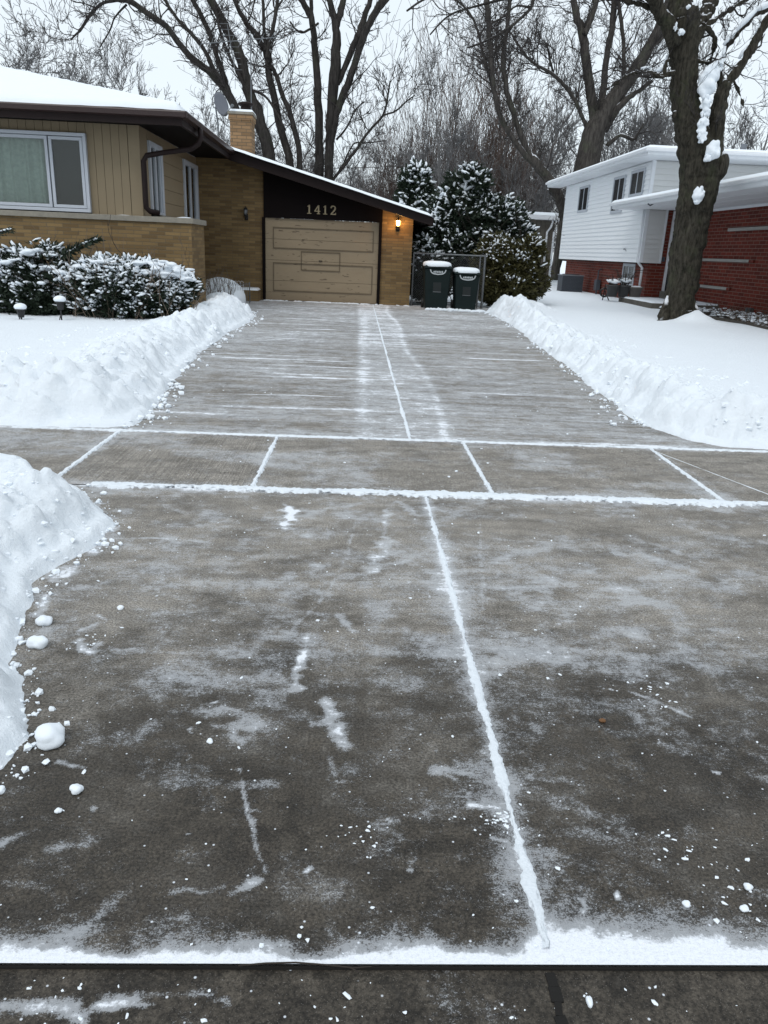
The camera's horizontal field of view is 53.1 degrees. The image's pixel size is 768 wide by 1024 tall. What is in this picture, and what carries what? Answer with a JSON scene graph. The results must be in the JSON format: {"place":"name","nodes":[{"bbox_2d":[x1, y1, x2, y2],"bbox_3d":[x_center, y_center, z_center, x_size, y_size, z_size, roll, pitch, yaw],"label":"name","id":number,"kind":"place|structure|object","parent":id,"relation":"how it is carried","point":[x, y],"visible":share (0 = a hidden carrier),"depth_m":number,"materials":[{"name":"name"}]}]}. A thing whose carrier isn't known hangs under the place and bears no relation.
{"place":"outdoors","nodes":[
{"label":"outdoors","id":0,"kind":"place"},
{"bbox_2d":[0,453,115,769],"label":"parkway snow bank","id":1,"kind":"structure","parent":0,"point":[68,508],"depth_m":3.47,"materials":[{"name":"snow"}]},
{"bbox_2d":[0,288,254,427],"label":"lawn snow","id":2,"kind":"structure","parent":0,"point":[58,386],"depth_m":7.57,"materials":[{"name":"snow"}]},
{"bbox_2d":[14,303,26,318],"bbox_3d":[-5.882,-3.205,12.450,0.194,0.352,0.187,2,19,-3],"label":"path light","id":3,"kind":"object","parent":2,"relation":"on","point":[20,308],"visible":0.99,"depth_m":12.38,"materials":[{"name":"black metal"}]},
{"bbox_2d":[0,237,74,315],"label":"yew bush","id":4,"kind":"object","parent":2,"relation":"on","point":[25,271],"visible":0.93,"depth_m":13.13,"materials":[{"name":"plant"}]},
{"bbox_2d":[0,226,14,235],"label":"yew branch","id":5,"kind":"object","parent":4,"relation":"attached to","point":[9,229],"visible":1,"depth_m":12.86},
{"bbox_2d":[43,234,105,266],"bbox_3d":[-5.321,-4.456,13.187,1.081,0.651,0.319,2,19,-3],"label":"yew branch","id":6,"kind":"object","parent":4,"relation":"attached to","point":[69,250],"visible":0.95,"depth_m":13.16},
{"bbox_2d":[53,295,65,319],"bbox_3d":[-5.279,-3.285,12.549,0.194,0.488,0.187,2,19,-3],"label":"path light","id":7,"kind":"object","parent":2,"relation":"on","point":[59,300],"visible":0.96,"depth_m":12.46,"materials":[{"name":"black metal"}]},
{"bbox_2d":[30,225,210,319],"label":"bare canes","id":8,"kind":"object","parent":2,"relation":"on","point":[196,301],"visible":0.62,"depth_m":13.05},
{"bbox_2d":[49,215,206,319],"bbox_3d":[-4.550,-4.138,13.537,2.753,2.088,2.171,2,19,-3],"label":"yew bush","id":9,"kind":"object","parent":2,"relation":"on","point":[118,276],"visible":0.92,"depth_m":13.04,"materials":[{"name":"plant"}]},
{"bbox_2d":[206,277,245,303],"bbox_3d":[-3.974,-5.175,18.647,1.225,1.005,1.767,2,19,-3],"label":"snow mound","id":10,"kind":"object","parent":2,"relation":"on","point":[239,293],"visible":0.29,"depth_m":18.23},
{"bbox_2d":[205,264,237,294],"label":"dry perennials","id":11,"kind":"object","parent":10,"relation":"on","point":[218,284],"visible":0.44,"depth_m":17.64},
{"bbox_2d":[0,485,767,964],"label":"driveway apron","id":12,"kind":"object","parent":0,"point":[108,859],"visible":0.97,"depth_m":2.34,"materials":[{"name":"concrete"}]},
{"bbox_2d":[0,785,5,794],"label":"snow chunk","id":13,"kind":"object","parent":12,"relation":"on","point":[2,789],"visible":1,"depth_m":2.03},
{"bbox_2d":[26,635,47,649],"bbox_3d":[-1.244,0.468,2.758,0.075,0.047,0.060,2,19,-3],"label":"snow chunk","id":14,"kind":"object","parent":12,"relation":"on","point":[36,642],"visible":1,"depth_m":2.74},
{"bbox_2d":[35,615,52,625],"bbox_3d":[-1.294,0.413,2.921,0.062,0.037,0.055,-5,20,-20],"label":"snow chunk","id":15,"kind":"object","parent":12,"relation":"on","point":[43,620],"visible":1,"depth_m":2.91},
{"bbox_2d":[34,723,64,750],"bbox_3d":[-0.970,0.649,2.232,0.079,0.070,0.090,-4,20,-18],"label":"snow chunk","id":16,"kind":"object","parent":12,"relation":"on","point":[48,736],"visible":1,"depth_m":2.20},
{"bbox_2d":[54,807,62,813],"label":"snow chunk","id":17,"kind":"object","parent":12,"relation":"on","point":[57,810],"visible":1,"depth_m":1.97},
{"bbox_2d":[69,784,83,794],"bbox_3d":[-0.819,0.738,2.044,0.036,0.024,0.034,2,19,-3],"label":"snow chunk","id":18,"kind":"object","parent":12,"relation":"on","point":[75,789],"visible":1,"depth_m":2.04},
{"bbox_2d":[206,738,212,743],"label":"snow chunk","id":19,"kind":"object","parent":12,"relation":"on","point":[209,741],"visible":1,"depth_m":2.27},
{"bbox_2d":[682,900,689,907],"bbox_3d":[0.696,0.902,1.768,0.019,0.014,0.020,2,19,-3],"label":"snow chunk","id":20,"kind":"object","parent":12,"relation":"on","point":[685,903],"visible":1,"depth_m":1.76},
{"bbox_2d":[739,904,748,911],"bbox_3d":[0.827,0.910,1.764,0.022,0.012,0.020,2,19,-3],"label":"snow chunk","id":21,"kind":"object","parent":12,"relation":"on","point":[744,908],"visible":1,"depth_m":1.76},
{"bbox_2d":[743,883,753,890],"bbox_3d":[0.866,0.890,1.825,0.022,0.017,0.020,2,19,-3],"label":"snow chunk","id":22,"kind":"object","parent":12,"relation":"on","point":[748,887],"visible":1,"depth_m":1.82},
{"bbox_2d":[0,300,767,450],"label":"driveway","id":23,"kind":"structure","parent":0,"point":[321,369],"depth_m":8.43,"materials":[{"name":"concrete"}]},
{"bbox_2d":[228,282,249,303],"bbox_3d":[-3.413,-5.353,18.761,0.240,0.548,1.828,4,19,6],"label":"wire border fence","id":24,"kind":"object","parent":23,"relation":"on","point":[242,288],"visible":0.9,"depth_m":18.47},
{"bbox_2d":[243,287,260,300],"bbox_3d":[-4.083,-5.754,20.279,1.590,0.373,0.620,2,19,-3],"label":"brick planter","id":25,"kind":"object","parent":23,"relation":"on","point":[255,293],"visible":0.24,"depth_m":20.02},
{"bbox_2d":[265,299,408,305],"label":"swept snow","id":26,"kind":"structure","parent":23,"relation":"on","point":[330,302],"depth_m":20.61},
{"bbox_2d":[0,308,767,1023],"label":"snow crumbs","id":27,"kind":"object","parent":23,"relation":"on","point":[20,640],"visible":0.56,"depth_m":3.73,"materials":[{"name":"snow"}]},
{"bbox_2d":[11,304,767,948],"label":"snow","id":28,"kind":"structure","parent":23,"relation":"on","point":[527,874],"depth_m":4.66,"materials":[{"name":"snow"}]},
{"bbox_2d":[421,261,452,307],"bbox_3d":[1.350,-5.919,20.023,0.730,1.198,0.874,2,19,-3],"label":"wheelie bin","id":29,"kind":"object","parent":23,"relation":"on","point":[436,278],"visible":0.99,"depth_m":19.66,"materials":[{"name":"green plastic"}]},
{"bbox_2d":[411,252,486,308],"bbox_3d":[1.736,-6.237,20.787,1.972,1.440,0.060,2,19,-3],"label":"chain link fence","id":30,"kind":"object","parent":23,"relation":"on","point":[483,278],"visible":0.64,"depth_m":20.67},
{"bbox_2d":[425,307,484,311],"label":"drifted snow","id":31,"kind":"structure","parent":23,"relation":"on","point":[452,309],"depth_m":19.62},
{"bbox_2d":[450,267,480,309],"bbox_3d":[2.100,-5.799,19.963,0.670,1.073,0.874,2,19,-3],"label":"wheelie bin","id":32,"kind":"object","parent":23,"relation":"on","point":[465,284],"visible":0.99,"depth_m":19.61,"materials":[{"name":"green plastic"}]},
{"bbox_2d":[0,969,767,1023],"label":"street gutter","id":33,"kind":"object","parent":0,"point":[383,997],"visible":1,"depth_m":1.53,"materials":[{"name":"concrete"}]},
{"bbox_2d":[238,962,371,972],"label":"snow","id":34,"kind":"structure","parent":33,"relation":"on","point":[353,968],"depth_m":1.58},
{"bbox_2d":[0,965,767,1023],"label":"open joint","id":35,"kind":"object","parent":33,"relation":"on","point":[555,993],"visible":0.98,"depth_m":1.59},
{"bbox_2d":[586,996,592,1007],"bbox_3d":[0.412,0.982,1.541,0.014,0.018,0.026,2,19,-3],"label":"snow chunk","id":36,"kind":"object","parent":33,"relation":"on","point":[589,1001],"visible":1,"depth_m":1.54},
{"bbox_2d":[0,427,767,501],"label":"sidewalk","id":37,"kind":"structure","parent":0,"point":[213,459],"depth_m":5.30,"materials":[{"name":"concrete"}]},
{"bbox_2d":[0,259,767,966],"bbox_3d":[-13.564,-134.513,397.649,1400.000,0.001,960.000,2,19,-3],"label":"ground","id":38,"kind":"structure","parent":0,"point":[562,269],"depth_m":1.73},
{"bbox_2d":[0,8,90,82],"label":"distant tree","id":39,"kind":"object","parent":38,"relation":"on","point":[30,60],"visible":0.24,"depth_m":40.88,"materials":[{"name":"plant"}]},
{"bbox_2d":[0,0,129,92],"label":"distant tree","id":40,"kind":"object","parent":38,"relation":"on","point":[82,77],"visible":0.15,"depth_m":37.94,"materials":[{"name":"plant"}]},
{"bbox_2d":[79,11,169,98],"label":"distant tree","id":41,"kind":"object","parent":38,"relation":"on","point":[122,67],"visible":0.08,"depth_m":40.27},
{"bbox_2d":[88,14,161,97],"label":"distant tree","id":42,"kind":"object","parent":38,"relation":"on","point":[130,60],"visible":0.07,"depth_m":46.22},
{"bbox_2d":[0,0,332,218],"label":"bare tree","id":43,"kind":"object","parent":38,"relation":"on","point":[219,78],"visible":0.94,"depth_m":28.75,"materials":[{"name":"brown plant"}]},
{"bbox_2d":[164,82,171,100],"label":"distant tree","id":44,"kind":"object","parent":38,"relation":"on","point":[167,94],"depth_m":51.03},
{"bbox_2d":[174,48,228,142],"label":"distant tree","id":45,"kind":"object","parent":38,"relation":"on","point":[205,115],"visible":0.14,"depth_m":40.64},
{"bbox_2d":[0,23,433,307],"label":"brick house","id":46,"kind":"structure","parent":38,"relation":"on","point":[144,172],"depth_m":16.52,"materials":[{"name":"brick"}]},
{"bbox_2d":[0,129,91,212],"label":"window","id":47,"kind":"structure","parent":46,"relation":"in","point":[26,176],"depth_m":14.65,"materials":[{"name":"white glass"}]},
{"bbox_2d":[147,140,165,215],"bbox_3d":[-4.763,-6.793,15.691,0.290,1.340,1.060,2,19,-3],"label":"window","id":48,"kind":"structure","parent":46,"relation":"in","point":[155,164],"depth_m":15.74,"materials":[{"name":"clear glass"}]},
{"bbox_2d":[182,159,199,219],"bbox_3d":[-4.785,-7.907,18.973,0.110,1.330,1.630,2,19,-3],"label":"window","id":49,"kind":"structure","parent":46,"relation":"in","point":[190,170],"depth_m":18.98,"materials":[{"name":"clear glass"}]},
{"bbox_2d":[265,218,378,303],"bbox_3d":[-1.652,-6.640,20.404,2.975,2.080,0.086,2,19,-3],"label":"garage door","id":50,"kind":"structure","parent":46,"relation":"in","point":[278,249],"depth_m":20.40,"materials":[{"name":"paint"}]},
{"bbox_2d":[213,69,287,162],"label":"distant tree","id":51,"kind":"object","parent":38,"relation":"on","point":[228,138],"visible":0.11,"depth_m":44.70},
{"bbox_2d":[275,131,311,219],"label":"distant tree","id":52,"kind":"object","parent":38,"relation":"on","point":[292,151],"visible":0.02,"depth_m":57.12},
{"bbox_2d":[272,79,350,219],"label":"distant tree","id":53,"kind":"object","parent":38,"relation":"on","point":[313,138],"visible":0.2,"depth_m":44.45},
{"bbox_2d":[309,154,377,221],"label":"distant tree","id":54,"kind":"object","parent":38,"relation":"on","point":[356,175],"visible":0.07,"depth_m":62.37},
{"bbox_2d":[324,94,383,196],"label":"distant tree","id":55,"kind":"object","parent":38,"relation":"on","point":[352,173],"visible":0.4,"depth_m":47.11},
{"bbox_2d":[267,0,453,220],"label":"bare tree","id":56,"kind":"object","parent":38,"relation":"on","point":[337,72],"visible":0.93,"depth_m":30.00,"materials":[{"name":"brown plant"}]},
{"bbox_2d":[345,131,392,221],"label":"distant tree","id":57,"kind":"object","parent":38,"relation":"on","point":[366,172],"visible":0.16,"depth_m":59.49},
{"bbox_2d":[355,100,402,199],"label":"bare shrub","id":58,"kind":"object","parent":38,"relation":"on","point":[385,195],"visible":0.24,"depth_m":47.60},
{"bbox_2d":[345,89,421,222],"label":"bare shrub","id":59,"kind":"object","parent":38,"relation":"on","point":[380,189],"visible":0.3,"depth_m":46.71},
{"bbox_2d":[344,111,436,222],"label":"bare shrub","id":60,"kind":"object","parent":38,"relation":"on","point":[379,168],"visible":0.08,"depth_m":48.82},
{"bbox_2d":[360,106,436,194],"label":"bare shrub","id":61,"kind":"object","parent":38,"relation":"on","point":[387,147],"visible":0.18,"depth_m":47.81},
{"bbox_2d":[355,111,443,198],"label":"distant tree","id":62,"kind":"object","parent":38,"relation":"on","point":[391,157],"visible":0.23,"depth_m":47.33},
{"bbox_2d":[367,145,436,295],"bbox_3d":[0.292,-9.102,24.068,3.720,4.547,4.406,8,19,15],"label":"evergreen tree","id":63,"kind":"object","parent":38,"relation":"on","point":[415,184],"visible":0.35,"depth_m":23.72,"materials":[{"name":"plant"}]},
{"bbox_2d":[367,118,446,190],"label":"distant tree","id":64,"kind":"object","parent":38,"relation":"on","point":[415,152],"visible":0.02,"depth_m":54.07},
{"bbox_2d":[356,81,468,195],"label":"bare shrub","id":65,"kind":"object","parent":38,"relation":"on","point":[395,146],"visible":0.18,"depth_m":47.82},
{"bbox_2d":[372,72,463,197],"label":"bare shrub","id":66,"kind":"object","parent":38,"relation":"on","point":[412,140],"visible":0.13,"depth_m":48.16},
{"bbox_2d":[364,53,476,196],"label":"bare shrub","id":67,"kind":"object","parent":38,"relation":"on","point":[421,129],"visible":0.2,"depth_m":47.43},
{"bbox_2d":[357,0,485,199],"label":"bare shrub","id":68,"kind":"object","parent":38,"relation":"on","point":[391,54],"visible":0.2,"depth_m":48.59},
{"bbox_2d":[396,37,498,195],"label":"distant tree","id":69,"kind":"object","parent":38,"relation":"on","point":[438,174],"visible":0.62,"depth_m":42.72,"materials":[{"name":"plant"}]},
{"bbox_2d":[403,0,504,180],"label":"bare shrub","id":70,"kind":"object","parent":38,"relation":"on","point":[441,103],"visible":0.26,"depth_m":45.66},
{"bbox_2d":[371,1,539,184],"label":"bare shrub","id":71,"kind":"object","parent":38,"relation":"on","point":[482,89],"visible":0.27,"depth_m":47.70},
{"bbox_2d":[403,30,512,194],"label":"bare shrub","id":72,"kind":"object","parent":38,"relation":"on","point":[473,131],"visible":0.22,"depth_m":46.15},
{"bbox_2d":[413,18,514,187],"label":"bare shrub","id":73,"kind":"object","parent":38,"relation":"on","point":[487,124],"visible":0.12,"depth_m":49.25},
{"bbox_2d":[417,12,518,188],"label":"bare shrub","id":74,"kind":"object","parent":38,"relation":"on","point":[456,92],"visible":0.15,"depth_m":49.26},
{"bbox_2d":[401,34,535,195],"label":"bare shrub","id":75,"kind":"object","parent":38,"relation":"on","point":[445,123],"visible":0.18,"depth_m":46.22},
{"bbox_2d":[410,142,564,302],"bbox_3d":[2.878,-8.450,22.789,4.484,4.664,3.623,11,21,24],"label":"evergreen tree","id":76,"kind":"object","parent":38,"relation":"on","point":[472,206],"visible":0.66,"depth_m":22.43,"materials":[{"name":"plant"}]},
{"bbox_2d":[423,1,562,194],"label":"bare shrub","id":77,"kind":"object","parent":38,"relation":"on","point":[494,106],"visible":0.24,"depth_m":48.48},
{"bbox_2d":[431,1,555,194],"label":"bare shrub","id":78,"kind":"object","parent":38,"relation":"on","point":[506,164],"visible":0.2,"depth_m":48.08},
{"bbox_2d":[435,10,560,208],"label":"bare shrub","id":79,"kind":"object","parent":38,"relation":"on","point":[512,124],"visible":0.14,"depth_m":49.39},
{"bbox_2d":[458,230,555,306],"bbox_3d":[3.466,-6.878,21.992,2.842,2.258,2.679,2,19,-3],"label":"evergreen bush","id":80,"kind":"object","parent":38,"relation":"on","point":[513,268],"visible":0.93,"depth_m":21.34,"materials":[{"name":"plant"}]},
{"bbox_2d":[456,15,567,204],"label":"distant tree","id":81,"kind":"object","parent":38,"relation":"on","point":[509,123],"visible":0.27,"depth_m":49.29,"materials":[{"name":"plant"}]},
{"bbox_2d":[457,21,568,210],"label":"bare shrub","id":82,"kind":"object","parent":38,"relation":"on","point":[508,126],"visible":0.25,"depth_m":48.62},
{"bbox_2d":[465,66,565,211],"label":"tree","id":83,"kind":"object","parent":38,"relation":"on","point":[524,180],"visible":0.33,"depth_m":45.14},
{"bbox_2d":[458,56,582,211],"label":"distant tree","id":84,"kind":"object","parent":38,"relation":"on","point":[544,197],"visible":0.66,"depth_m":45.93,"materials":[{"name":"plant"}]},
{"bbox_2d":[462,25,608,211],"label":"distant tree","id":85,"kind":"object","parent":38,"relation":"on","point":[567,115],"visible":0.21,"depth_m":51.84,"materials":[{"name":"plant"}]},
{"bbox_2d":[513,137,562,228],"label":"distant tree","id":86,"kind":"object","parent":38,"relation":"on","point":[537,176],"visible":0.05,"depth_m":54.45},
{"bbox_2d":[500,72,576,222],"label":"tree","id":87,"kind":"object","parent":38,"relation":"on","point":[532,152],"visible":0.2,"depth_m":49.93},
{"bbox_2d":[526,212,558,279],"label":"garage","id":88,"kind":"structure","parent":38,"relation":"on","point":[544,223],"depth_m":41.54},
{"bbox_2d":[521,126,570,212],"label":"distant tree","id":89,"kind":"object","parent":38,"relation":"on","point":[550,208],"visible":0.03,"depth_m":55.62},
{"bbox_2d":[535,184,558,255],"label":"distant tree","id":90,"kind":"object","parent":38,"relation":"on","point":[554,227],"depth_m":60.49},
{"bbox_2d":[547,136,577,274],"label":"distant tree","id":91,"kind":"object","parent":38,"relation":"on","point":[556,206],"visible":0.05,"depth_m":69.20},
{"bbox_2d":[396,0,767,320],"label":"maple tree","id":92,"kind":"object","parent":38,"relation":"on","point":[702,155],"visible":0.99,"depth_m":16.29,"materials":[{"name":"brown plant"}]},
{"bbox_2d":[575,17,675,161],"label":"distant tree","id":93,"kind":"object","parent":38,"relation":"on","point":[609,133],"visible":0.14,"depth_m":48.89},
{"bbox_2d":[582,60,674,161],"bbox_3d":[13.328,-18.473,42.181,7.679,12.155,8.746,-6,21,-23],"label":"distant tree","id":94,"kind":"object","parent":38,"relation":"on","point":[639,124],"visible":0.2,"depth_m":39.37,"materials":[{"name":"plant"}]},
{"bbox_2d":[545,144,767,314],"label":"split level house","id":95,"kind":"structure","parent":38,"relation":"on","point":[619,213],"depth_m":24.84,"materials":[{"name":"white"}]},
{"bbox_2d":[577,185,589,212],"bbox_3d":[8.249,-12.940,31.780,0.045,1.010,1.430,2,19,-3],"label":"window","id":96,"kind":"structure","parent":95,"relation":"in","point":[583,198],"depth_m":31.74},
{"bbox_2d":[610,174,626,213],"bbox_3d":[8.390,-11.371,27.536,0.045,1.230,1.280,2,19,-3],"label":"window","id":97,"kind":"structure","parent":95,"relation":"in","point":[619,183],"depth_m":27.48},
{"bbox_2d":[621,263,635,285],"bbox_3d":[8.676,-8.414,27.289,0.045,0.780,1.280,2,19,-3],"label":"basement window","id":98,"kind":"structure","parent":95,"relation":"in","point":[629,268],"depth_m":27.16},
{"bbox_2d":[628,167,646,197],"bbox_3d":[8.461,-11.001,25.683,0.045,0.830,1.330,2,19,-3],"label":"window","id":99,"kind":"structure","parent":95,"relation":"in","point":[637,180],"depth_m":25.63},
{"bbox_2d":[661,211,675,290],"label":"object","id":100,"kind":"structure","parent":95,"relation":"in","point":[665,281],"depth_m":25.30,"materials":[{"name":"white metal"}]},
{"bbox_2d":[618,296,718,310],"bbox_3d":[8.916,-6.405,23.983,2.040,0.390,3.730,2,19,-3],"label":"concrete porch","id":101,"kind":"object","parent":38,"relation":"on","point":[652,302],"visible":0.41,"depth_m":23.46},
{"bbox_2d":[603,274,629,296],"bbox_3d":[7.534,-7.465,25.266,0.860,0.734,0.738,-5,20,-22],"label":"plant pot","id":102,"kind":"object","parent":101,"relation":"on","point":[612,288],"visible":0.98,"depth_m":25.11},
{"bbox_2d":[606,267,644,296],"bbox_3d":[7.840,-7.532,25.225,1.088,0.913,1.171,-7,21,-26],"label":"plant pot","id":103,"kind":"object","parent":101,"relation":"on","point":[623,289],"visible":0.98,"depth_m":25.14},
{"bbox_2d":[629,286,643,296],"bbox_3d":[8.264,-7.253,25.293,0.497,0.376,0.497,2,19,-3],"label":"plant pot","id":104,"kind":"object","parent":101,"relation":"on","point":[635,291],"visible":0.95,"depth_m":25.14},
{"bbox_2d":[604,32,743,158],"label":"distant tree","id":105,"kind":"object","parent":38,"relation":"on","point":[668,124],"visible":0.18,"depth_m":43.73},
{"bbox_2d":[702,312,767,325],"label":"planting bed","id":106,"kind":"object","parent":38,"relation":"on","point":[709,313],"visible":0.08,"depth_m":19.47,"materials":[{"name":"soil"}]},
{"bbox_2d":[696,302,767,325],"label":"hedge","id":107,"kind":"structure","parent":106,"relation":"on","point":[753,318],"depth_m":19.40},
{"bbox_2d":[723,82,767,150],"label":"distant tree","id":108,"kind":"object","parent":38,"relation":"on","point":[746,138],"visible":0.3,"depth_m":41.53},
{"bbox_2d":[0,0,767,258],"label":"sky","id":109,"kind":"structure","parent":0,"point":[161,55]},
{"bbox_2d":[452,275,767,449],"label":"lawn snow","id":110,"kind":"structure","parent":0,"point":[738,352],"depth_m":10.76,"materials":[{"name":"snow"}]},
{"bbox_2d":[428,0,569,279],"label":"leaning tree","id":111,"kind":"object","parent":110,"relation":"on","point":[542,171],"visible":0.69,"depth_m":35.70,"materials":[{"name":"brown plant"}]},
{"bbox_2d":[557,274,584,291],"bbox_3d":[7.735,-9.501,31.935,0.920,0.762,0.810,2,19,-3],"label":"air conditioner","id":112,"kind":"object","parent":110,"relation":"on","point":[570,282],"visible":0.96,"depth_m":31.59,"materials":[{"name":"grey metal"}]},
{"bbox_2d":[464,0,701,260],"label":"bare tree","id":113,"kind":"object","parent":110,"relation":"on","point":[604,109],"visible":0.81,"depth_m":35.87,"materials":[{"name":"brown plant"}]},
{"bbox_2d":[599,284,608,299],"bbox_3d":[7.534,-7.470,26.198,0.379,0.580,0.133,2,19,-3],"label":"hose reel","id":114,"kind":"object","parent":110,"relation":"on","point":[602,296],"visible":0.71,"depth_m":26.15,"materials":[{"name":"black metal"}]},
{"bbox_2d":[707,315,767,329],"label":"bed edging","id":115,"kind":"object","parent":110,"relation":"on","point":[739,322],"visible":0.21,"depth_m":17.92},
{"bbox_2d":[659,291,664,298],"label":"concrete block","id":116,"kind":"structure","parent":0,"point":[661,295],"depth_m":25.16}
]}

